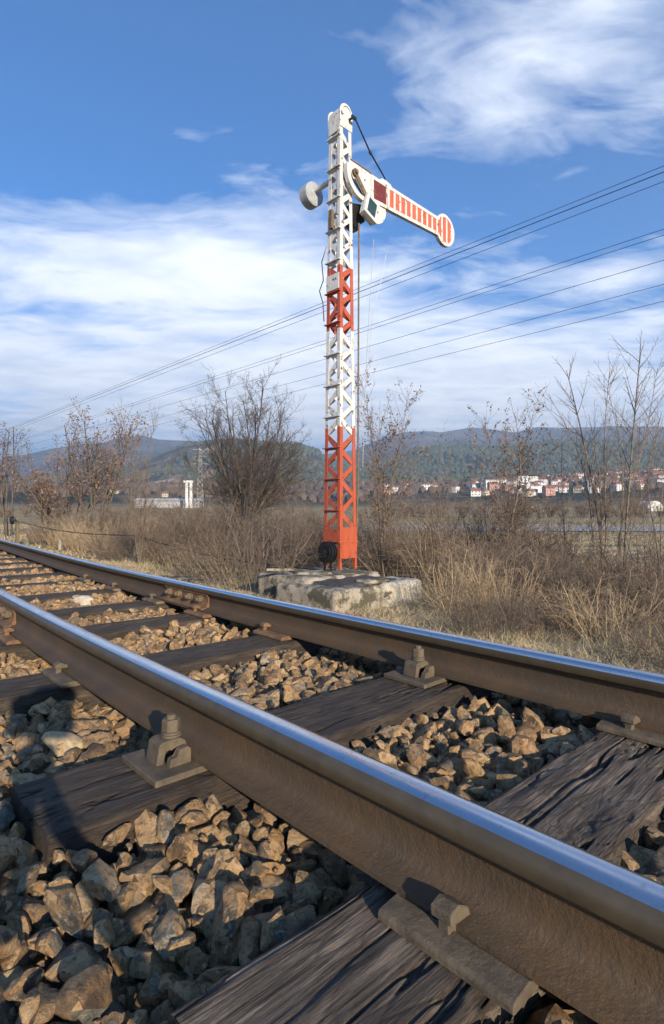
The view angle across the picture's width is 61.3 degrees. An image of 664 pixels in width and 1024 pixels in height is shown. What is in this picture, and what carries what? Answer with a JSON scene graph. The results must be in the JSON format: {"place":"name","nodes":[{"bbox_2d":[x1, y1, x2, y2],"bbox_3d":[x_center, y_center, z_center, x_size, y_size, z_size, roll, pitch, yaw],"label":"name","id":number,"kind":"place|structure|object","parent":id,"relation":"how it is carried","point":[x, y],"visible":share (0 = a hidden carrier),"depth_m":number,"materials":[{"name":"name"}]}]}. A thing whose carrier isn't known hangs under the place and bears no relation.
{"place":"outdoors","nodes":[
{"label":"outdoors","id":0,"kind":"place"},
{"bbox_2d":[0,426,663,1023],"bbox_3d":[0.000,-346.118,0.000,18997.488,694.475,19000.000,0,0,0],"label":"terrain","id":1,"kind":"structure","parent":0,"point":[38,460],"depth_m":464.49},
{"bbox_2d":[9,516,18,542],"bbox_3d":[-7.943,0.490,13.997,0.190,0.771,0.198,0,0,-44],"label":"guide post","id":2,"kind":"object","parent":1,"relation":"on","point":[12,519],"visible":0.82,"depth_m":14.01,"materials":[{"name":"concrete"}]},
{"bbox_2d":[15,520,322,569],"bbox_3d":[-3.983,0.421,10.031,0.036,0.454,11.209,0,0,-45],"label":"signal cable","id":3,"kind":"object","parent":2,"relation":"attached to","point":[168,545],"visible":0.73,"depth_m":8.65,"materials":[{"name":"black metal"}]},
{"bbox_2d":[0,421,34,536],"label":"leafy tree","id":4,"kind":"object","parent":1,"relation":"on","point":[4,504],"visible":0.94,"depth_m":19.89,"materials":[{"name":"brown plant"}]},
{"bbox_2d":[0,566,64,572],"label":"sleeper","id":5,"kind":"object","parent":1,"relation":"on","point":[52,569],"visible":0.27,"depth_m":5.01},
{"bbox_2d":[0,572,79,582],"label":"sleeper","id":6,"kind":"object","parent":1,"relation":"on","point":[22,578],"visible":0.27,"depth_m":4.45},
{"bbox_2d":[14,507,86,545],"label":"thicket bush","id":7,"kind":"object","parent":1,"relation":"on","point":[34,538],"visible":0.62,"depth_m":15.14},
{"bbox_2d":[0,580,106,590],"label":"sleeper","id":8,"kind":"object","parent":1,"relation":"on","point":[39,583],"visible":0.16,"depth_m":3.95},
{"bbox_2d":[20,469,89,531],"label":"leafy tree","id":9,"kind":"object","parent":1,"relation":"on","point":[47,508],"visible":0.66,"depth_m":17.57,"materials":[{"name":"brown plant"}]},
{"bbox_2d":[35,513,89,547],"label":"thicket bush","id":10,"kind":"object","parent":1,"relation":"on","point":[50,535],"visible":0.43,"depth_m":14.03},
{"bbox_2d":[1,419,125,535],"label":"leafy tree","id":11,"kind":"object","parent":1,"relation":"on","point":[57,484],"visible":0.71,"depth_m":16.26,"materials":[{"name":"brown plant"}]},
{"bbox_2d":[48,521,109,550],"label":"thicket bush","id":12,"kind":"object","parent":1,"relation":"on","point":[72,545],"visible":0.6,"depth_m":13.11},
{"bbox_2d":[17,589,141,603],"bbox_3d":[-1.680,0.569,3.414,1.498,0.132,0.205,0,0,-40],"label":"sleeper","id":13,"kind":"object","parent":1,"relation":"on","point":[42,598],"visible":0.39,"depth_m":3.44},
{"bbox_2d":[0,539,187,605],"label":"rail","id":14,"kind":"object","parent":13,"relation":"on","point":[141,583],"visible":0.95,"depth_m":3.96,"materials":[{"name":"metal"}]},
{"bbox_2d":[56,510,123,548],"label":"thicket bush","id":15,"kind":"object","parent":1,"relation":"on","point":[83,530],"visible":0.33,"depth_m":13.73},
{"bbox_2d":[45,497,145,537],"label":"thicket bush","id":16,"kind":"object","parent":1,"relation":"on","point":[79,520],"visible":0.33,"depth_m":14.62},
{"bbox_2d":[68,516,132,551],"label":"thicket bush","id":17,"kind":"object","parent":1,"relation":"on","point":[86,539],"visible":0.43,"depth_m":12.59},
{"bbox_2d":[57,395,158,537],"bbox_3d":[-6.293,-1.157,15.700,2.570,4.269,2.203,0,0,-39],"label":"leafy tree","id":18,"kind":"object","parent":1,"relation":"on","point":[107,483],"visible":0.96,"depth_m":15.51,"materials":[{"name":"brown plant"}]},
{"bbox_2d":[61,517,174,555],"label":"thicket bush","id":19,"kind":"object","parent":1,"relation":"on","point":[99,544],"visible":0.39,"depth_m":11.23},
{"bbox_2d":[77,497,160,539],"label":"thicket bush","id":20,"kind":"object","parent":1,"relation":"on","point":[113,521],"visible":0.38,"depth_m":13.89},
{"bbox_2d":[77,530,171,560],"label":"thicket bush","id":21,"kind":"object","parent":1,"relation":"on","point":[106,554],"visible":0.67,"depth_m":10.25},
{"bbox_2d":[98,510,161,551],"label":"thicket bush","id":22,"kind":"object","parent":1,"relation":"on","point":[126,532],"visible":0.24,"depth_m":12.78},
{"bbox_2d":[97,512,197,553],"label":"thicket bush","id":23,"kind":"object","parent":1,"relation":"on","point":[138,529],"visible":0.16,"depth_m":12.12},
{"bbox_2d":[100,395,195,563],"bbox_3d":[-3.007,-0.515,9.215,1.494,2.862,1.051,0,0,-22],"label":"sapling","id":24,"kind":"object","parent":1,"relation":"on","point":[135,518],"visible":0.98,"depth_m":9.18,"materials":[{"name":"brown plant"}]},
{"bbox_2d":[122,523,189,562],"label":"thicket bush","id":25,"kind":"object","parent":1,"relation":"on","point":[149,551],"visible":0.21,"depth_m":9.94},
{"bbox_2d":[136,498,203,507],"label":"industrial hall","id":26,"kind":"structure","parent":1,"relation":"on","point":[181,500],"depth_m":324.19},
{"bbox_2d":[122,505,230,567],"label":"thicket bush","id":27,"kind":"object","parent":1,"relation":"on","point":[158,546],"visible":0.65,"depth_m":9.04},
{"bbox_2d":[161,455,220,558],"bbox_3d":[-2.243,-0.075,8.999,1.060,2.013,0.958,0,0,0],"label":"sapling","id":28,"kind":"object","parent":1,"relation":"on","point":[183,478],"visible":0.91,"depth_m":8.97,"materials":[{"name":"brown plant"}]},
{"bbox_2d":[146,493,237,533],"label":"thicket bush","id":29,"kind":"object","parent":1,"relation":"on","point":[190,517],"visible":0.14,"depth_m":13.14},
{"bbox_2d":[150,502,246,548],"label":"thicket bush","id":30,"kind":"object","parent":1,"relation":"on","point":[200,524],"visible":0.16,"depth_m":11.00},
{"bbox_2d":[149,475,277,561],"bbox_3d":[-2.175,0.194,9.701,2.084,1.711,2.262,0,0,31],"label":"thicket bush","id":31,"kind":"object","parent":1,"relation":"on","point":[216,522],"visible":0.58,"depth_m":9.63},
{"bbox_2d":[137,516,298,578],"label":"thicket bush","id":32,"kind":"object","parent":1,"relation":"on","point":[185,554],"visible":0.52,"depth_m":7.77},
{"bbox_2d":[172,506,309,568],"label":"thicket bush","id":33,"kind":"object","parent":1,"relation":"on","point":[210,532],"visible":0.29,"depth_m":8.97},
{"bbox_2d":[171,356,323,523],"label":"bare tree","id":34,"kind":"object","parent":1,"relation":"on","point":[251,465],"visible":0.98,"depth_m":43.96,"materials":[{"name":"brown plant"}]},
{"bbox_2d":[163,504,336,593],"bbox_3d":[-0.790,0.459,6.710,2.123,1.131,2.392,0,0,-35],"label":"thicket bush","id":35,"kind":"object","parent":1,"relation":"on","point":[277,563],"visible":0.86,"depth_m":6.27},
{"bbox_2d":[217,491,290,540],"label":"thicket bush","id":36,"kind":"object","parent":1,"relation":"on","point":[257,516],"visible":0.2,"depth_m":12.27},
{"bbox_2d":[211,509,330,572],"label":"thicket bush","id":37,"kind":"object","parent":1,"relation":"on","point":[266,543],"visible":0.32,"depth_m":8.56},
{"bbox_2d":[267,442,323,545],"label":"sapling","id":38,"kind":"object","parent":1,"relation":"on","point":[296,530],"visible":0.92,"depth_m":8.70,"materials":[{"name":"brown plant"}]},
{"bbox_2d":[254,508,336,553],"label":"thicket bush","id":39,"kind":"object","parent":1,"relation":"on","point":[298,526],"visible":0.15,"depth_m":10.13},
{"bbox_2d":[253,505,348,542],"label":"thicket bush","id":40,"kind":"object","parent":1,"relation":"on","point":[299,520],"visible":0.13,"depth_m":11.64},
{"bbox_2d":[257,525,361,567],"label":"thicket bush","id":41,"kind":"object","parent":1,"relation":"on","point":[294,544],"visible":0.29,"depth_m":7.86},
{"bbox_2d":[254,514,389,567],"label":"thicket bush","id":42,"kind":"object","parent":1,"relation":"on","point":[317,529],"visible":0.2,"depth_m":8.42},
{"bbox_2d":[257,567,396,612],"bbox_3d":[-0.002,0.827,5.831,1.216,0.376,1.441,0,0,-44],"label":"signal foundation","id":43,"kind":"object","parent":1,"relation":"on","point":[345,589],"visible":0.72,"depth_m":5.33,"materials":[{"name":"concrete"}]},
{"bbox_2d":[290,570,331,574],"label":"concrete slab","id":44,"kind":"structure","parent":43,"relation":"on","point":[311,572],"depth_m":5.89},
{"bbox_2d":[299,103,453,570],"bbox_3d":[0.639,-1.916,6.884,2.279,5.103,0.763,0,0,-44],"label":"semaphore signal","id":45,"kind":"object","parent":43,"relation":"on","point":[378,198],"visible":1,"depth_m":6.17,"materials":[{"name":"white paint"}]},
{"bbox_2d":[0,552,663,1023],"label":"ballast","id":46,"kind":"structure","parent":1,"relation":"on","point":[236,886],"depth_m":0.88,"materials":[{"name":"gravel"}]},
{"bbox_2d":[41,731,83,757],"bbox_3d":[-0.622,0.533,1.291,0.110,0.054,0.046,0,0,16],"label":"stone","id":47,"kind":"object","parent":46,"relation":"on","point":[51,740],"visible":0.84,"depth_m":1.28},
{"bbox_2d":[72,595,93,605],"bbox_3d":[-1.423,0.516,3.221,0.135,0.078,0.084,0,0,0],"label":"stone","id":48,"kind":"object","parent":46,"relation":"on","point":[84,599],"visible":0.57,"depth_m":3.19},
{"bbox_2d":[0,601,185,631],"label":"sleeper","id":49,"kind":"object","parent":46,"relation":"on","point":[94,611],"visible":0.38,"depth_m":2.95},
{"bbox_2d":[0,613,229,659],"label":"sleeper","id":50,"kind":"object","parent":46,"relation":"on","point":[113,630],"visible":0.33,"depth_m":2.47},
{"bbox_2d":[0,626,20,644],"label":"tie plate","id":51,"kind":"object","parent":50,"relation":"on","point":[6,638],"visible":0.43,"depth_m":2.18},
{"bbox_2d":[184,604,216,617],"bbox_3d":[-0.609,0.481,2.784,0.180,0.046,0.200,0,0,-41],"label":"tie plate","id":52,"kind":"object","parent":50,"relation":"on","point":[194,612],"visible":0.47,"depth_m":2.73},
{"bbox_2d":[0,635,330,721],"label":"sleeper","id":53,"kind":"object","parent":46,"relation":"on","point":[22,694],"visible":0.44,"depth_m":1.91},
{"bbox_2d":[42,661,80,688],"bbox_3d":[-0.768,0.481,1.727,0.180,0.046,0.200,0,0,-42],"label":"tie plate","id":54,"kind":"object","parent":53,"relation":"on","point":[55,674],"visible":0.46,"depth_m":1.67,"materials":[{"name":"metal"}]},
{"bbox_2d":[253,622,295,640],"bbox_3d":[-0.196,0.481,2.316,0.180,0.046,0.200,0,0,-42],"label":"tie plate","id":55,"kind":"object","parent":53,"relation":"on","point":[264,631],"visible":0.48,"depth_m":2.27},
{"bbox_2d":[10,677,494,881],"bbox_3d":[0.034,0.569,1.456,1.500,0.132,0.243,0,0,-42],"label":"sleeper","id":56,"kind":"object","parent":46,"relation":"on","point":[91,806],"visible":0.42,"depth_m":1.05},
{"bbox_2d":[122,696,243,788],"bbox_3d":[-0.266,0.455,1.173,0.290,0.099,0.156,0,0,-42],"label":"rail clamp","id":57,"kind":"object","parent":56,"relation":"on","point":[163,759],"visible":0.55,"depth_m":1.09,"materials":[{"name":"metal"}]},
{"bbox_2d":[384,645,449,688],"bbox_3d":[0.317,0.455,1.747,0.290,0.099,0.156,0,0,-42],"label":"rail clamp","id":58,"kind":"object","parent":56,"relation":"on","point":[409,672],"visible":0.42,"depth_m":1.67,"materials":[{"name":"metal"}]},
{"bbox_2d":[180,582,663,734],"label":"rail","id":59,"kind":"object","parent":56,"relation":"on","point":[605,691],"visible":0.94,"depth_m":1.61,"materials":[{"name":"metal"}]},
{"bbox_2d":[160,585,208,609],"bbox_3d":[-0.756,0.445,2.954,0.104,0.074,0.480,0,0,-41],"label":"fishplate joint","id":60,"kind":"object","parent":59,"relation":"attached to","point":[187,598],"visible":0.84,"depth_m":2.91,"materials":[{"name":"metal"}]},
{"bbox_2d":[168,731,663,1023],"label":"sleeper","id":61,"kind":"object","parent":46,"relation":"on","point":[353,960],"visible":0.55,"depth_m":0.65,"materials":[{"name":"wood"}]},
{"bbox_2d":[378,893,538,1015],"bbox_3d":[0.184,0.481,0.686,0.180,0.046,0.184,0,0,-43],"label":"tie plate","id":62,"kind":"object","parent":61,"relation":"on","point":[497,981],"visible":0.45,"depth_m":0.63,"materials":[{"name":"metal"}]},
{"bbox_2d":[0,594,663,1023],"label":"rail","id":63,"kind":"object","parent":62,"relation":"on","point":[576,928],"visible":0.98,"depth_m":0.73,"materials":[{"name":"metal"}]},
{"bbox_2d":[0,602,15,627],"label":"fishplate joint","id":64,"kind":"object","parent":63,"relation":"attached to","point":[8,614],"visible":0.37,"depth_m":2.37,"materials":[{"name":"metal"}]},
{"bbox_2d":[596,712,663,747],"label":"tie plate","id":65,"kind":"object","parent":61,"relation":"on","point":[628,729],"visible":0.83,"depth_m":1.25,"materials":[{"name":"metal"}]},
{"bbox_2d":[0,460,663,502],"bbox_3d":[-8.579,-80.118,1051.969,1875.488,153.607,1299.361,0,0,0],"label":"bare wood","id":66,"kind":"object","parent":1,"relation":"on","point":[347,495],"visible":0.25,"depth_m":625.65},
{"bbox_2d":[3,437,663,486],"bbox_3d":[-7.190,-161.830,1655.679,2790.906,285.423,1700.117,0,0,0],"label":"hill forest","id":67,"kind":"object","parent":1,"relation":"on","point":[464,450],"visible":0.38,"depth_m":1679.48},
{"bbox_2d":[28,545,662,669],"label":"pebbles","id":68,"kind":"object","parent":1,"relation":"on","point":[237,589],"visible":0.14,"depth_m":5.08,"materials":[{"name":"stone"}]},
{"bbox_2d":[27,301,663,456],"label":"overhead wire","id":69,"kind":"object","parent":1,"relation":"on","point":[429,358],"visible":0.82,"depth_m":33.36,"materials":[{"name":"grey metal"}]},
{"bbox_2d":[301,507,417,565],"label":"thicket bush","id":70,"kind":"object","parent":1,"relation":"on","point":[370,537],"visible":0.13,"depth_m":9.53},
{"bbox_2d":[307,543,418,576],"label":"thicket bush","id":71,"kind":"object","parent":1,"relation":"on","point":[365,563],"visible":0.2,"depth_m":7.27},
{"bbox_2d":[331,515,441,577],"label":"thicket bush","id":72,"kind":"object","parent":1,"relation":"on","point":[390,557],"visible":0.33,"depth_m":7.33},
{"bbox_2d":[348,357,446,576],"bbox_3d":[0.705,-0.571,7.205,1.041,3.037,1.345,0,0,-32],"label":"sapling","id":73,"kind":"object","parent":1,"relation":"on","point":[381,520],"visible":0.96,"depth_m":7.16,"materials":[{"name":"brown plant"}]},
{"bbox_2d":[378,576,421,606],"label":"concrete block","id":74,"kind":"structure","parent":1,"relation":"on","point":[388,590],"depth_m":5.47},
{"bbox_2d":[336,505,486,585],"bbox_3d":[0.884,0.409,7.241,1.920,1.252,2.091,0,0,37],"label":"thicket bush","id":75,"kind":"object","parent":1,"relation":"on","point":[375,566],"visible":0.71,"depth_m":7.08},
{"bbox_2d":[388,522,499,588],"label":"thicket bush","id":76,"kind":"object","parent":1,"relation":"on","point":[425,571],"visible":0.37,"depth_m":6.74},
{"bbox_2d":[415,421,485,570],"bbox_3d":[1.637,-0.121,7.459,1.175,2.169,0.796,0,0,-16],"label":"sapling","id":77,"kind":"object","parent":1,"relation":"on","point":[440,492],"visible":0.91,"depth_m":7.45,"materials":[{"name":"brown plant"}]},
{"bbox_2d":[393,534,517,617],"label":"grass tuft","id":78,"kind":"object","parent":1,"relation":"on","point":[451,590],"visible":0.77,"depth_m":4.90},
{"bbox_2d":[386,485,544,579],"bbox_3d":[1.848,0.310,8.139,2.686,1.472,2.412,0,0,38],"label":"thicket bush","id":79,"kind":"object","parent":1,"relation":"on","point":[481,525],"visible":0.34,"depth_m":7.73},
{"bbox_2d":[395,520,542,589],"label":"thicket bush","id":80,"kind":"object","parent":1,"relation":"on","point":[419,572],"visible":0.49,"depth_m":6.59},
{"bbox_2d":[432,574,552,639],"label":"thicket bush","id":81,"kind":"object","parent":1,"relation":"on","point":[482,622],"visible":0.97,"depth_m":4.04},
{"bbox_2d":[443,544,553,621],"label":"thicket bush","id":82,"kind":"object","parent":1,"relation":"on","point":[505,590],"visible":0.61,"depth_m":4.77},
{"bbox_2d":[407,488,594,582],"bbox_3d":[2.308,0.361,7.552,2.605,1.354,2.359,0,0,4],"label":"thicket bush","id":83,"kind":"object","parent":1,"relation":"on","point":[533,533],"visible":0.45,"depth_m":7.30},
{"bbox_2d":[453,386,559,563],"bbox_3d":[2.208,-0.386,7.010,1.111,2.704,1.662,0,0,35],"label":"sapling","id":84,"kind":"object","parent":1,"relation":"on","point":[515,509],"visible":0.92,"depth_m":7.04,"materials":[{"name":"brown plant"}]},
{"bbox_2d":[432,514,587,615],"bbox_3d":[1.782,0.509,5.394,1.737,0.996,1.610,0,0,-16],"label":"thicket bush","id":85,"kind":"object","parent":1,"relation":"on","point":[522,570],"visible":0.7,"depth_m":5.24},
{"bbox_2d":[426,532,596,598],"bbox_3d":[1.720,0.607,5.822,1.815,0.808,1.412,0,0,38],"label":"thicket bush","id":86,"kind":"object","parent":1,"relation":"on","point":[450,565],"visible":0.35,"depth_m":5.95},
{"bbox_2d":[450,500,582,563],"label":"thicket bush","id":87,"kind":"object","parent":1,"relation":"on","point":[525,527],"visible":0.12,"depth_m":8.38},
{"bbox_2d":[472,540,584,595],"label":"thicket bush","id":88,"kind":"object","parent":1,"relation":"on","point":[521,566],"visible":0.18,"depth_m":6.21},
{"bbox_2d":[483,510,585,568],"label":"thicket bush","id":89,"kind":"object","parent":1,"relation":"on","point":[544,541],"visible":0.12,"depth_m":7.85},
{"bbox_2d":[481,586,602,636],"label":"thicket bush","id":90,"kind":"object","parent":1,"relation":"on","point":[531,624],"visible":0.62,"depth_m":4.15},
{"bbox_2d":[532,419,588,563],"bbox_3d":[2.797,-0.115,6.811,0.654,2.171,1.150,0,0,26],"label":"sapling","id":91,"kind":"object","parent":1,"relation":"on","point":[566,534],"visible":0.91,"depth_m":6.84,"materials":[{"name":"brown plant"}]},
{"bbox_2d":[505,518,636,584],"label":"thicket bush","id":92,"kind":"object","parent":1,"relation":"on","point":[574,550],"visible":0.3,"depth_m":7.00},
{"bbox_2d":[499,570,655,638],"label":"thicket bush","id":93,"kind":"object","parent":1,"relation":"on","point":[571,620],"visible":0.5,"depth_m":4.22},
{"bbox_2d":[502,527,658,615],"bbox_3d":[2.297,0.568,5.282,1.392,0.901,1.652,0,0,-32],"label":"thicket bush","id":94,"kind":"object","parent":1,"relation":"on","point":[592,569],"visible":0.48,"depth_m":5.11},
{"bbox_2d":[511,552,657,611],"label":"thicket bush","id":95,"kind":"object","parent":1,"relation":"on","point":[572,581],"visible":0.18,"depth_m":5.33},
{"bbox_2d":[508,557,663,628],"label":"thicket bush","id":96,"kind":"object","parent":1,"relation":"on","point":[633,592],"visible":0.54,"depth_m":4.47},
{"bbox_2d":[534,353,643,584],"bbox_3d":[2.972,-0.428,6.385,1.238,2.800,0.821,0,0,0],"label":"sapling","id":97,"kind":"object","parent":1,"relation":"on","point":[590,479],"visible":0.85,"depth_m":6.37,"materials":[{"name":"brown plant"}]},
{"bbox_2d":[531,566,663,642],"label":"grass tuft","id":98,"kind":"object","parent":1,"relation":"on","point":[594,616],"visible":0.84,"depth_m":4.01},
{"bbox_2d":[571,517,663,615],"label":"thicket bush","id":99,"kind":"object","parent":1,"relation":"on","point":[612,574],"visible":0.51,"depth_m":4.99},
{"bbox_2d":[582,330,663,588],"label":"sapling","id":100,"kind":"object","parent":1,"relation":"on","point":[623,509],"visible":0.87,"depth_m":5.92,"materials":[{"name":"brown plant"}]},
{"bbox_2d":[590,386,663,592],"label":"sapling","id":101,"kind":"object","parent":1,"relation":"on","point":[660,505],"visible":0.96,"depth_m":5.43,"materials":[{"name":"brown plant"}]},
{"bbox_2d":[605,554,663,628],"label":"thicket bush","id":102,"kind":"object","parent":1,"relation":"on","point":[661,599],"visible":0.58,"depth_m":4.42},
{"bbox_2d":[608,597,663,673],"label":"thicket bush","id":103,"kind":"object","parent":1,"relation":"on","point":[643,649],"visible":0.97,"depth_m":3.34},
{"bbox_2d":[614,518,663,607],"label":"thicket bush","id":104,"kind":"object","parent":1,"relation":"on","point":[649,548],"visible":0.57,"depth_m":4.97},
{"bbox_2d":[0,260,663,453],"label":"overhead wire","id":105,"kind":"object","parent":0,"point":[416,332],"visible":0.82,"depth_m":30.24,"materials":[{"name":"grey metal"}]},
{"bbox_2d":[0,524,663,567],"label":"field grass","id":106,"kind":"structure","parent":0,"point":[344,525],"depth_m":18.72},
{"bbox_2d":[0,0,663,459],"label":"sky","id":107,"kind":"structure","parent":0,"point":[156,156],"materials":[{"name":"blue"}]},
{"bbox_2d":[3,166,662,430],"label":"overhead wire","id":108,"kind":"object","parent":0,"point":[380,279],"visible":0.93,"depth_m":31.37,"materials":[{"name":"grey metal"}]},
{"bbox_2d":[4,171,663,431],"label":"overhead wire","id":109,"kind":"object","parent":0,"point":[404,274],"visible":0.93,"depth_m":29.00,"materials":[{"name":"grey metal"}]},
{"bbox_2d":[10,181,663,431],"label":"overhead wire","id":110,"kind":"object","parent":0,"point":[408,279],"visible":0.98,"depth_m":28.18,"materials":[{"name":"grey metal"}]},
{"bbox_2d":[15,229,663,441],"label":"overhead wire","id":111,"kind":"object","parent":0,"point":[403,314],"visible":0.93,"depth_m":32.90,"materials":[{"name":"grey metal"}]},
{"bbox_2d":[19,519,663,666],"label":"tall grass","id":112,"kind":"structure","parent":0,"point":[135,555],"depth_m":8.02,"materials":[{"name":"plant"}]},
{"bbox_2d":[26,235,662,439],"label":"overhead wire","id":113,"kind":"object","parent":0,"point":[413,315],"visible":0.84,"depth_m":31.08,"materials":[{"name":"grey metal"}]},
{"bbox_2d":[25,284,663,452],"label":"overhead wire","id":114,"kind":"object","parent":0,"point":[424,347],"visible":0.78,"depth_m":32.33,"materials":[{"name":"grey metal"}]},
{"bbox_2d":[71,555,663,674],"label":"short grass","id":115,"kind":"structure","parent":0,"point":[418,609],"depth_m":4.24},
{"bbox_2d":[259,526,663,530],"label":"road","id":116,"kind":"structure","parent":0,"point":[617,528],"depth_m":30.79,"materials":[{"name":"asphalt"}]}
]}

